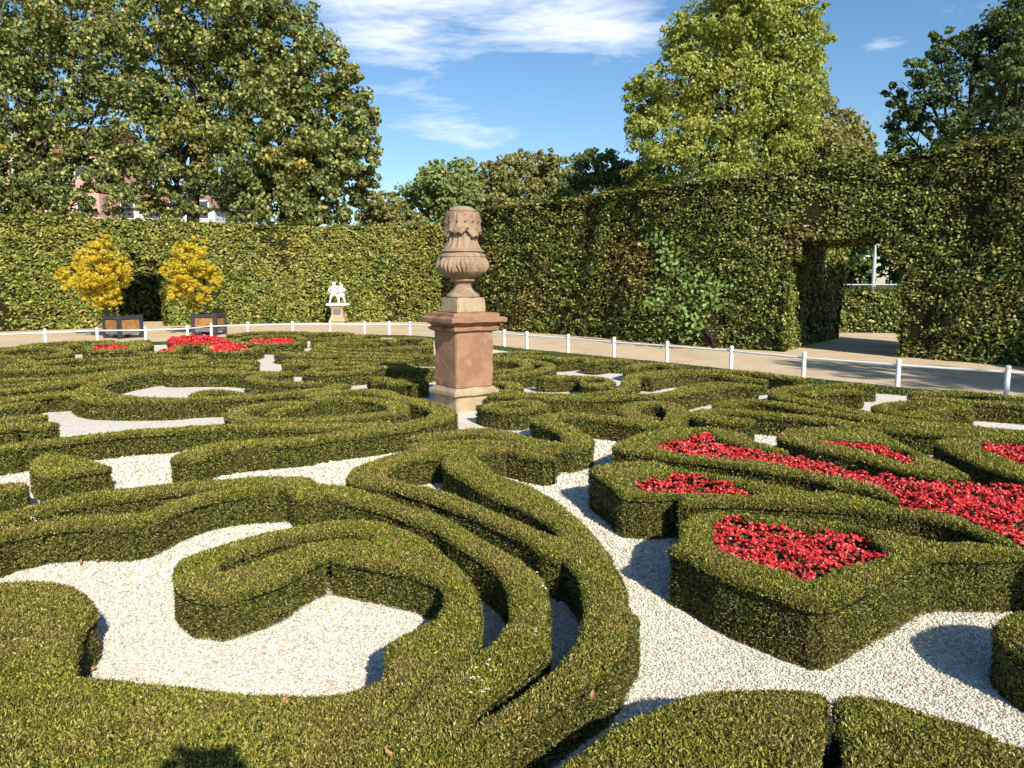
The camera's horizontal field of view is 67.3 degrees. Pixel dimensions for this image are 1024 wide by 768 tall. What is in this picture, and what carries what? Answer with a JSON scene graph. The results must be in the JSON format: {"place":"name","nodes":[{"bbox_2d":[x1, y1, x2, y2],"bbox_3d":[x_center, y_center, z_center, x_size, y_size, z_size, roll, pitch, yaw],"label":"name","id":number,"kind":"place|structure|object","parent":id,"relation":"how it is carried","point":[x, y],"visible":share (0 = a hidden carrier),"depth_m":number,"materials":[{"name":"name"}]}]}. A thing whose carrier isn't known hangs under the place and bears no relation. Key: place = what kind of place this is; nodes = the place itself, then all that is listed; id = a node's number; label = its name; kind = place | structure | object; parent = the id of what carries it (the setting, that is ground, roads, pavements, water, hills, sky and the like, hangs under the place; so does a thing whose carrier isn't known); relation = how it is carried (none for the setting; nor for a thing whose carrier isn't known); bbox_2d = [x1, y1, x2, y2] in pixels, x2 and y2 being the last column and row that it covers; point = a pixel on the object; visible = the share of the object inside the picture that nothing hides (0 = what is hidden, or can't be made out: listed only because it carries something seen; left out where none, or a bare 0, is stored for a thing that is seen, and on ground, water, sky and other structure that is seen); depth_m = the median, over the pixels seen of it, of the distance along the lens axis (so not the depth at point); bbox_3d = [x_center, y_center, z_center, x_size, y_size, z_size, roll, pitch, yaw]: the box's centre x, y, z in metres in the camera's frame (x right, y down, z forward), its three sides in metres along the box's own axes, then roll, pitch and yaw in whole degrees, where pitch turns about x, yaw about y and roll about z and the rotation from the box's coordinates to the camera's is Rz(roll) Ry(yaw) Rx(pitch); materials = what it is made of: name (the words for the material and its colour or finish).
{"place":"outdoors","nodes":[
{"label":"outdoors","id":0,"kind":"place"},
{"bbox_2d":[5,128,151,219],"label":"house","id":1,"kind":"structure","parent":0,"point":[99,203],"depth_m":58.74,"materials":[{"name":"tile"}]},
{"bbox_2d":[115,193,252,223],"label":"house","id":2,"kind":"structure","parent":0,"point":[214,215],"depth_m":60.79,"materials":[{"name":"tile"}]},
{"bbox_2d":[0,334,1019,400],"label":"grass","id":3,"kind":"structure","parent":0,"point":[881,389],"depth_m":16.07,"materials":[{"name":"green plant"}]},
{"bbox_2d":[0,338,1023,767],"bbox_3d":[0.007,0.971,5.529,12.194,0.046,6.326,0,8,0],"label":"gravel","id":4,"kind":"structure","parent":0,"point":[348,465],"depth_m":3.66,"materials":[{"name":"white gravel"}]},
{"bbox_2d":[0,481,30,513],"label":"yew hedge","id":5,"kind":"object","parent":4,"relation":"on","point":[13,495],"visible":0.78,"depth_m":5.53,"materials":[{"name":"green plant"}]},
{"bbox_2d":[0,400,42,417],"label":"yew hedge","id":6,"kind":"object","parent":4,"relation":"on","point":[23,408],"visible":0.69,"depth_m":9.27,"materials":[{"name":"green plant"}]},
{"bbox_2d":[0,420,61,443],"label":"yew hedge","id":7,"kind":"object","parent":4,"relation":"on","point":[12,432],"visible":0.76,"depth_m":7.92,"materials":[{"name":"green plant"}]},
{"bbox_2d":[0,390,70,412],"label":"yew hedge","id":8,"kind":"object","parent":4,"relation":"on","point":[58,401],"visible":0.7,"depth_m":10.12,"materials":[{"name":"green plant"}]},
{"bbox_2d":[0,346,75,362],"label":"yew hedge","id":9,"kind":"object","parent":4,"relation":"on","point":[40,353],"visible":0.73,"depth_m":16.66,"materials":[{"name":"green plant"}]},
{"bbox_2d":[0,579,101,692],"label":"yew hedge","id":10,"kind":"object","parent":4,"relation":"on","point":[36,617],"visible":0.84,"depth_m":3.29,"materials":[{"name":"green plant"}]},
{"bbox_2d":[28,357,89,369],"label":"yew hedge","id":11,"kind":"object","parent":4,"relation":"on","point":[68,362],"visible":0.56,"depth_m":14.53,"materials":[{"name":"green plant"}]},
{"bbox_2d":[27,451,113,501],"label":"yew hedge","id":12,"kind":"object","parent":4,"relation":"on","point":[58,475],"visible":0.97,"depth_m":6.11,"materials":[{"name":"green plant"}]},
{"bbox_2d":[0,362,180,388],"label":"yew hedge","id":13,"kind":"object","parent":4,"relation":"on","point":[15,385],"visible":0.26,"depth_m":11.62,"materials":[{"name":"green plant"}]},
{"bbox_2d":[0,358,181,381],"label":"yew hedge","id":14,"kind":"object","parent":4,"relation":"on","point":[14,373],"visible":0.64,"depth_m":13.13,"materials":[{"name":"green plant"}]},
{"bbox_2d":[0,360,208,396],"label":"yew hedge","id":15,"kind":"object","parent":4,"relation":"on","point":[71,386],"visible":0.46,"depth_m":11.16,"materials":[{"name":"green plant"}]},
{"bbox_2d":[81,340,154,360],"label":"yew hedge","id":16,"kind":"object","parent":4,"relation":"on","point":[132,350],"visible":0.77,"depth_m":16.92,"materials":[{"name":"green plant"}]},
{"bbox_2d":[0,474,315,529],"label":"yew hedge","id":17,"kind":"object","parent":4,"relation":"on","point":[136,500],"visible":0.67,"depth_m":5.40,"materials":[{"name":"green plant"}]},
{"bbox_2d":[89,368,255,393],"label":"yew hedge","id":18,"kind":"object","parent":4,"relation":"on","point":[133,381],"visible":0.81,"depth_m":12.53,"materials":[{"name":"green plant"}]},
{"bbox_2d":[0,419,391,475],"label":"yew hedge","id":19,"kind":"object","parent":4,"relation":"on","point":[17,457],"visible":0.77,"depth_m":7.63,"materials":[{"name":"green plant"}]},
{"bbox_2d":[135,343,264,362],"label":"yew hedge","id":20,"kind":"object","parent":4,"relation":"on","point":[253,353],"visible":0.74,"depth_m":16.67,"materials":[{"name":"green plant"}]},
{"bbox_2d":[159,333,247,356],"bbox_3d":[-7.480,-0.964,18.776,1.934,0.238,5.544,-3,8,-19],"label":"flower bed","id":21,"kind":"object","parent":4,"relation":"on","point":[219,343],"visible":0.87,"depth_m":18.53,"materials":[{"name":"red plant"}]},
{"bbox_2d":[69,380,351,420],"bbox_3d":[-4.237,0.198,10.479,3.895,0.331,2.104,0,8,0],"label":"yew hedge","id":22,"kind":"object","parent":4,"relation":"on","point":[85,403],"visible":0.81,"depth_m":9.67,"materials":[{"name":"green plant"}]},
{"bbox_2d":[0,519,484,767],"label":"yew hedge","id":23,"kind":"object","parent":4,"relation":"on","point":[224,592],"visible":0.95,"depth_m":2.79,"materials":[{"name":"green plant"}]},
{"bbox_2d":[227,338,304,354],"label":"yew hedge","id":24,"kind":"object","parent":4,"relation":"on","point":[296,346],"visible":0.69,"depth_m":18.35,"materials":[{"name":"green plant"}]},
{"bbox_2d":[0,481,552,767],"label":"yew hedge","id":25,"kind":"object","parent":4,"relation":"on","point":[447,709],"visible":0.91,"depth_m":4.54,"materials":[{"name":"green plant"}]},
{"bbox_2d":[244,371,323,394],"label":"yew hedge","id":26,"kind":"object","parent":4,"relation":"on","point":[266,383],"visible":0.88,"depth_m":11.45,"materials":[{"name":"green plant"}]},
{"bbox_2d":[265,403,311,418],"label":"yew hedge","id":27,"kind":"object","parent":4,"relation":"on","point":[293,410],"visible":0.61,"depth_m":9.12,"materials":[{"name":"green plant"}]},
{"bbox_2d":[170,388,457,483],"bbox_3d":[-1.739,0.458,8.511,2.300,0.324,4.306,0,8,0],"label":"yew hedge","id":28,"kind":"object","parent":4,"relation":"on","point":[209,461],"visible":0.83,"depth_m":7.26,"materials":[{"name":"green plant"}]},
{"bbox_2d":[223,394,410,427],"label":"yew hedge","id":29,"kind":"object","parent":4,"relation":"on","point":[339,408],"visible":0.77,"depth_m":9.17,"materials":[{"name":"green plant"}]},
{"bbox_2d":[301,364,378,387],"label":"yew hedge","id":30,"kind":"object","parent":4,"relation":"on","point":[355,375],"visible":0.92,"depth_m":12.70,"materials":[{"name":"green plant"}]},
{"bbox_2d":[299,351,414,365],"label":"yew hedge","id":31,"kind":"object","parent":4,"relation":"on","point":[351,356],"visible":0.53,"depth_m":15.56,"materials":[{"name":"green plant"}]},
{"bbox_2d":[309,348,434,366],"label":"yew hedge","id":32,"kind":"object","parent":4,"relation":"on","point":[424,360],"visible":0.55,"depth_m":15.78,"materials":[{"name":"green plant"}]},
{"bbox_2d":[314,341,433,354],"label":"yew hedge","id":33,"kind":"object","parent":4,"relation":"on","point":[351,346],"visible":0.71,"depth_m":17.80,"materials":[{"name":"green plant"}]},
{"bbox_2d":[366,376,429,398],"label":"yew hedge","id":34,"kind":"object","parent":4,"relation":"on","point":[411,387],"visible":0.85,"depth_m":11.39,"materials":[{"name":"green plant"}]},
{"bbox_2d":[371,364,434,382],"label":"yew hedge","id":35,"kind":"object","parent":4,"relation":"on","point":[427,374],"visible":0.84,"depth_m":13.34,"materials":[{"name":"green plant"}]},
{"bbox_2d":[345,444,574,602],"bbox_3d":[-0.546,0.863,5.416,1.185,0.318,3.020,-2,8,-15],"label":"yew hedge","id":36,"kind":"object","parent":4,"relation":"on","point":[387,476],"visible":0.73,"depth_m":5.16,"materials":[{"name":"green plant"}]},
{"bbox_2d":[420,297,506,412],"bbox_3d":[-0.654,-0.394,10.396,0.864,1.551,0.866,-5,9,-35],"label":"urn pedestal","id":37,"kind":"object","parent":4,"relation":"on","point":[463,328],"visible":0.93,"depth_m":10.16,"materials":[{"name":"stone"}]},
{"bbox_2d":[435,206,488,297],"bbox_3d":[-0.666,-1.753,10.217,0.722,1.195,0.723,0,8,0],"label":"stone urn","id":38,"kind":"object","parent":37,"relation":"on","point":[462,262],"visible":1,"depth_m":10.02,"materials":[{"name":"stone"}]},
{"bbox_2d":[404,438,560,475],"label":"yew hedge","id":39,"kind":"object","parent":4,"relation":"on","point":[543,450],"visible":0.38,"depth_m":7.03,"materials":[{"name":"green plant"}]},
{"bbox_2d":[0,321,1023,394],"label":"white fence","id":40,"kind":"object","parent":4,"relation":"on","point":[1008,372],"visible":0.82,"depth_m":16.28,"materials":[{"name":"paint"}]},
{"bbox_2d":[475,399,550,430],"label":"yew hedge","id":41,"kind":"object","parent":4,"relation":"on","point":[507,415],"visible":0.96,"depth_m":8.99,"materials":[{"name":"green plant"}]},
{"bbox_2d":[493,358,533,377],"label":"yew hedge","id":42,"kind":"object","parent":4,"relation":"on","point":[504,366],"visible":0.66,"depth_m":14.22,"materials":[{"name":"green plant"}]},
{"bbox_2d":[492,356,556,387],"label":"yew hedge","id":43,"kind":"object","parent":4,"relation":"on","point":[526,379],"visible":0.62,"depth_m":12.60,"materials":[{"name":"green plant"}]},
{"bbox_2d":[407,412,642,473],"bbox_3d":[0.230,0.548,7.841,1.708,0.314,2.181,4,9,30],"label":"yew hedge","id":44,"kind":"object","parent":4,"relation":"on","point":[571,436],"visible":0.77,"depth_m":7.58,"materials":[{"name":"green plant"}]},
{"bbox_2d":[441,444,641,767],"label":"yew hedge","id":45,"kind":"object","parent":4,"relation":"on","point":[561,712],"visible":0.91,"depth_m":3.21,"materials":[{"name":"green plant"}]},
{"bbox_2d":[498,380,641,395],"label":"yew hedge","id":46,"kind":"object","parent":4,"relation":"on","point":[629,389],"visible":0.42,"depth_m":10.41,"materials":[{"name":"green plant"}]},
{"bbox_2d":[533,374,616,392],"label":"yew hedge","id":47,"kind":"object","parent":4,"relation":"on","point":[568,383],"visible":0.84,"depth_m":11.95,"materials":[{"name":"green plant"}]},
{"bbox_2d":[583,358,633,374],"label":"yew hedge","id":48,"kind":"object","parent":4,"relation":"on","point":[596,366],"visible":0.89,"depth_m":14.37,"materials":[{"name":"green plant"}]},
{"bbox_2d":[485,382,759,415],"bbox_3d":[1.657,0.216,10.342,4.010,0.328,0.956,-2,8,-15],"label":"yew hedge","id":49,"kind":"object","parent":4,"relation":"on","point":[693,397],"visible":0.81,"depth_m":10.03,"materials":[{"name":"green plant"}]},
{"bbox_2d":[622,362,680,378],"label":"yew hedge","id":50,"kind":"object","parent":4,"relation":"on","point":[640,367],"visible":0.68,"depth_m":13.66,"materials":[{"name":"green plant"}]},
{"bbox_2d":[616,399,689,439],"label":"yew hedge","id":51,"kind":"object","parent":4,"relation":"on","point":[672,414],"visible":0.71,"depth_m":8.66,"materials":[{"name":"green plant"}]},
{"bbox_2d":[560,686,831,767],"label":"yew hedge","id":52,"kind":"object","parent":4,"relation":"on","point":[762,728],"visible":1,"depth_m":2.50,"materials":[{"name":"green plant"}]},
{"bbox_2d":[642,371,768,394],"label":"yew hedge","id":53,"kind":"object","parent":4,"relation":"on","point":[658,382],"visible":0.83,"depth_m":12.27,"materials":[{"name":"green plant"}]},
{"bbox_2d":[620,368,807,394],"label":"yew hedge","id":54,"kind":"object","parent":4,"relation":"on","point":[776,380],"visible":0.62,"depth_m":12.23,"materials":[{"name":"green plant"}]},
{"bbox_2d":[611,426,901,506],"bbox_3d":[2.104,0.709,6.399,2.509,0.364,1.437,7,10,43],"label":"yew hedge","id":55,"kind":"object","parent":4,"relation":"on","point":[643,446],"visible":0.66,"depth_m":6.17,"materials":[{"name":"green plant"}]},
{"bbox_2d":[586,460,1023,610],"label":"yew hedge","id":56,"kind":"object","parent":4,"relation":"on","point":[619,500],"visible":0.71,"depth_m":5.01,"materials":[{"name":"green plant"}]},
{"bbox_2d":[634,472,748,500],"bbox_3d":[1.272,0.772,5.406,0.829,0.197,0.619,0,8,0],"label":"flower bed","id":57,"kind":"object","parent":56,"relation":"in","point":[682,485],"visible":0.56,"depth_m":5.45,"materials":[{"name":"red plant"}]},
{"bbox_2d":[794,388,865,408],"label":"yew hedge","id":58,"kind":"object","parent":4,"relation":"on","point":[853,398],"visible":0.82,"depth_m":10.41,"materials":[{"name":"green plant"}]},
{"bbox_2d":[658,431,1023,546],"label":"flower bed","id":59,"kind":"object","parent":4,"relation":"on","point":[1000,510],"visible":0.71,"depth_m":5.35,"materials":[{"name":"red plant"}]},
{"bbox_2d":[666,510,1023,670],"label":"yew hedge","id":60,"kind":"object","parent":4,"relation":"on","point":[823,621],"visible":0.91,"depth_m":3.79,"materials":[{"name":"green plant"}]},
{"bbox_2d":[713,513,888,583],"bbox_3d":[1.498,0.912,4.242,0.936,0.195,0.991,-5,9,-34],"label":"flower bed","id":61,"kind":"object","parent":60,"relation":"attached to","point":[799,558],"visible":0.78,"depth_m":4.16,"materials":[{"name":"red plant"}]},
{"bbox_2d":[687,407,1023,455],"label":"yew hedge","id":62,"kind":"object","parent":4,"relation":"on","point":[750,424],"visible":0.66,"depth_m":8.15,"materials":[{"name":"green plant"}]},
{"bbox_2d":[711,398,1023,432],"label":"yew hedge","id":63,"kind":"object","parent":4,"relation":"on","point":[772,406],"visible":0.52,"depth_m":8.83,"materials":[{"name":"green plant"}]},
{"bbox_2d":[775,426,972,495],"bbox_3d":[2.978,0.680,6.640,1.092,0.363,2.051,0,8,0],"label":"yew hedge","id":64,"kind":"object","parent":4,"relation":"on","point":[806,442],"visible":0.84,"depth_m":6.51,"materials":[{"name":"green plant"}]},
{"bbox_2d":[820,439,913,463],"bbox_3d":[3.140,0.626,6.626,0.411,0.184,1.083,-3,8,-20],"label":"flower bed","id":65,"kind":"object","parent":64,"relation":"in","point":[893,455],"visible":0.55,"depth_m":6.64,"materials":[{"name":"red plant"}]},
{"bbox_2d":[767,382,1022,431],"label":"yew hedge","id":66,"kind":"object","parent":4,"relation":"on","point":[783,393],"visible":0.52,"depth_m":9.93,"materials":[{"name":"green plant"}]},
{"bbox_2d":[870,399,975,424],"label":"yew hedge","id":67,"kind":"object","parent":4,"relation":"on","point":[899,408],"visible":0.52,"depth_m":9.20,"materials":[{"name":"green plant"}]},
{"bbox_2d":[827,694,1023,767],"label":"yew hedge","id":68,"kind":"object","parent":4,"relation":"on","point":[870,732],"visible":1,"depth_m":2.48,"materials":[{"name":"green plant"}]},
{"bbox_2d":[910,406,973,424],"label":"yew hedge","id":69,"kind":"object","parent":4,"relation":"on","point":[960,414],"visible":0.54,"depth_m":8.92,"materials":[{"name":"green plant"}]},
{"bbox_2d":[906,389,1023,402],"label":"yew hedge","id":70,"kind":"object","parent":4,"relation":"on","point":[966,394],"visible":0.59,"depth_m":10.24,"materials":[{"name":"green plant"}]},
{"bbox_2d":[910,395,1023,424],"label":"yew hedge","id":71,"kind":"object","parent":4,"relation":"on","point":[1004,411],"visible":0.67,"depth_m":9.42,"materials":[{"name":"green plant"}]},
{"bbox_2d":[931,434,1023,498],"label":"yew hedge","id":72,"kind":"object","parent":4,"relation":"on","point":[981,466],"visible":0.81,"depth_m":6.30,"materials":[{"name":"green plant"}]},
{"bbox_2d":[979,442,1023,463],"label":"flower bed","id":73,"kind":"object","parent":72,"relation":"attached to","point":[1015,455],"visible":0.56,"depth_m":6.66,"materials":[{"name":"red plant"}]},
{"bbox_2d":[987,610,1023,711],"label":"yew hedge","id":74,"kind":"object","parent":4,"relation":"on","point":[1007,636],"visible":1,"depth_m":3.16,"materials":[{"name":"green plant"}]},
{"bbox_2d":[0,320,1023,396],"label":"path","id":75,"kind":"structure","parent":0,"point":[876,347],"depth_m":18.65,"materials":[{"name":"beige gravel"}]},
{"bbox_2d":[102,314,143,338],"bbox_3d":[-12.100,-1.802,23.920,0.834,0.720,0.834,4,9,30],"label":"planter","id":76,"kind":"object","parent":75,"relation":"on","point":[124,322],"visible":0.99,"depth_m":23.67,"materials":[{"name":"metal"}]},
{"bbox_2d":[54,233,134,337],"bbox_3d":[-12.596,-2.921,23.473,1.978,3.255,2.763,-7,10,-42],"label":"yellow shrub","id":77,"kind":"object","parent":76,"relation":"in","point":[97,283],"visible":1,"depth_m":23.09,"materials":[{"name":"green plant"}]},
{"bbox_2d":[190,312,226,335],"bbox_3d":[-9.950,-1.978,25.258,0.834,0.720,0.834,0,8,3],"label":"planter","id":78,"kind":"object","parent":75,"relation":"on","point":[201,319],"visible":0.85,"depth_m":24.88,"materials":[{"name":"metal"}]},
{"bbox_2d":[157,235,223,334],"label":"yellow shrub","id":79,"kind":"object","parent":78,"relation":"in","point":[183,272],"visible":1,"depth_m":24.54,"materials":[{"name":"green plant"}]},
{"bbox_2d":[638,227,733,348],"bbox_3d":[4.338,-2.409,19.350,2.218,3.121,1.359,0,8,0],"label":"sapling","id":80,"kind":"object","parent":75,"relation":"on","point":[708,340],"visible":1,"depth_m":19.46,"materials":[{"name":"green plant"}]},
{"bbox_2d":[0,0,1023,283],"label":"sky","id":81,"kind":"structure","parent":0,"point":[481,80],"materials":[{"name":"blue"}]},
{"bbox_2d":[143,285,895,321],"bbox_3d":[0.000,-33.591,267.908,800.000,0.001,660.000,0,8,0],"label":"ground","id":82,"kind":"structure","parent":0,"point":[881,287],"depth_m":273.32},
{"bbox_2d":[0,0,156,219],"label":"chestnut tree","id":83,"kind":"object","parent":82,"relation":"on","point":[31,122],"visible":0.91,"depth_m":35.36,"materials":[{"name":"green plant"}]},
{"bbox_2d":[117,255,161,320],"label":"hornbeam hedge","id":84,"kind":"object","parent":82,"relation":"on","point":[140,294],"visible":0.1,"depth_m":34.20,"materials":[{"name":"green plant"}]},
{"bbox_2d":[90,0,261,222],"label":"chestnut tree","id":85,"kind":"object","parent":82,"relation":"on","point":[177,39],"visible":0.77,"depth_m":35.94,"materials":[{"name":"green plant"}]},
{"bbox_2d":[0,208,454,330],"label":"hornbeam hedge","id":86,"kind":"object","parent":82,"relation":"on","point":[287,272],"visible":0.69,"depth_m":31.85,"materials":[{"name":"green plant"}]},
{"bbox_2d":[205,0,383,226],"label":"chestnut tree","id":87,"kind":"object","parent":82,"relation":"on","point":[279,94],"visible":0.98,"depth_m":34.35,"materials":[{"name":"green plant"}]},
{"bbox_2d":[354,189,428,226],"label":"maple tree","id":88,"kind":"object","parent":82,"relation":"on","point":[387,213],"visible":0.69,"depth_m":57.38,"materials":[{"name":"green plant"}]},
{"bbox_2d":[394,156,489,223],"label":"lime tree","id":89,"kind":"object","parent":82,"relation":"on","point":[433,191],"visible":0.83,"depth_m":62.24,"materials":[{"name":"green plant"}]},
{"bbox_2d":[475,147,577,208],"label":"oak tree","id":90,"kind":"object","parent":82,"relation":"on","point":[502,183],"visible":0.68,"depth_m":64.45,"materials":[{"name":"green plant"}]},
{"bbox_2d":[552,147,674,199],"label":"ash tree","id":91,"kind":"object","parent":82,"relation":"on","point":[591,181],"visible":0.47,"depth_m":60.87,"materials":[{"name":"green plant"}]},
{"bbox_2d":[620,0,837,188],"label":"plane tree","id":92,"kind":"object","parent":82,"relation":"on","point":[782,121],"visible":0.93,"depth_m":47.79,"materials":[{"name":"green plant"}]},
{"bbox_2d":[471,125,1023,366],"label":"hornbeam hedge","id":93,"kind":"object","parent":82,"relation":"on","point":[943,227],"visible":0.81,"depth_m":19.11,"materials":[{"name":"green plant"}]},
{"bbox_2d":[756,89,879,167],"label":"lime tree","id":94,"kind":"object","parent":82,"relation":"on","point":[846,141],"visible":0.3,"depth_m":51.94,"materials":[{"name":"green plant"}]},
{"bbox_2d":[791,241,851,345],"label":"hornbeam hedge","id":95,"kind":"object","parent":82,"relation":"on","point":[822,300],"visible":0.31,"depth_m":22.19,"materials":[{"name":"green plant"}]},
{"bbox_2d":[844,242,884,291],"bbox_3d":[17.614,-7.208,40.067,5.920,7.419,3.776,-4,8,-26],"label":"holly tree","id":96,"kind":"object","parent":82,"relation":"on","point":[859,266],"visible":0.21,"depth_m":39.11,"materials":[{"name":"green plant"}]},
{"bbox_2d":[839,283,900,332],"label":"hedge","id":97,"kind":"object","parent":82,"relation":"on","point":[870,311],"visible":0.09,"depth_m":26.16,"materials":[{"name":"green plant"}]},
{"bbox_2d":[870,247,902,288],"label":"holly tree","id":98,"kind":"object","parent":82,"relation":"on","point":[895,276],"visible":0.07,"depth_m":40.07,"materials":[{"name":"green plant"}]},
{"bbox_2d":[879,0,1023,155],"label":"oak tree","id":99,"kind":"object","parent":82,"relation":"on","point":[963,115],"visible":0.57,"depth_m":33.84,"materials":[{"name":"green plant"}]},
{"bbox_2d":[972,6,1023,137],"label":"robinia tree","id":100,"kind":"object","parent":82,"relation":"on","point":[998,70],"visible":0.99,"depth_m":28.54,"materials":[{"name":"green plant"}]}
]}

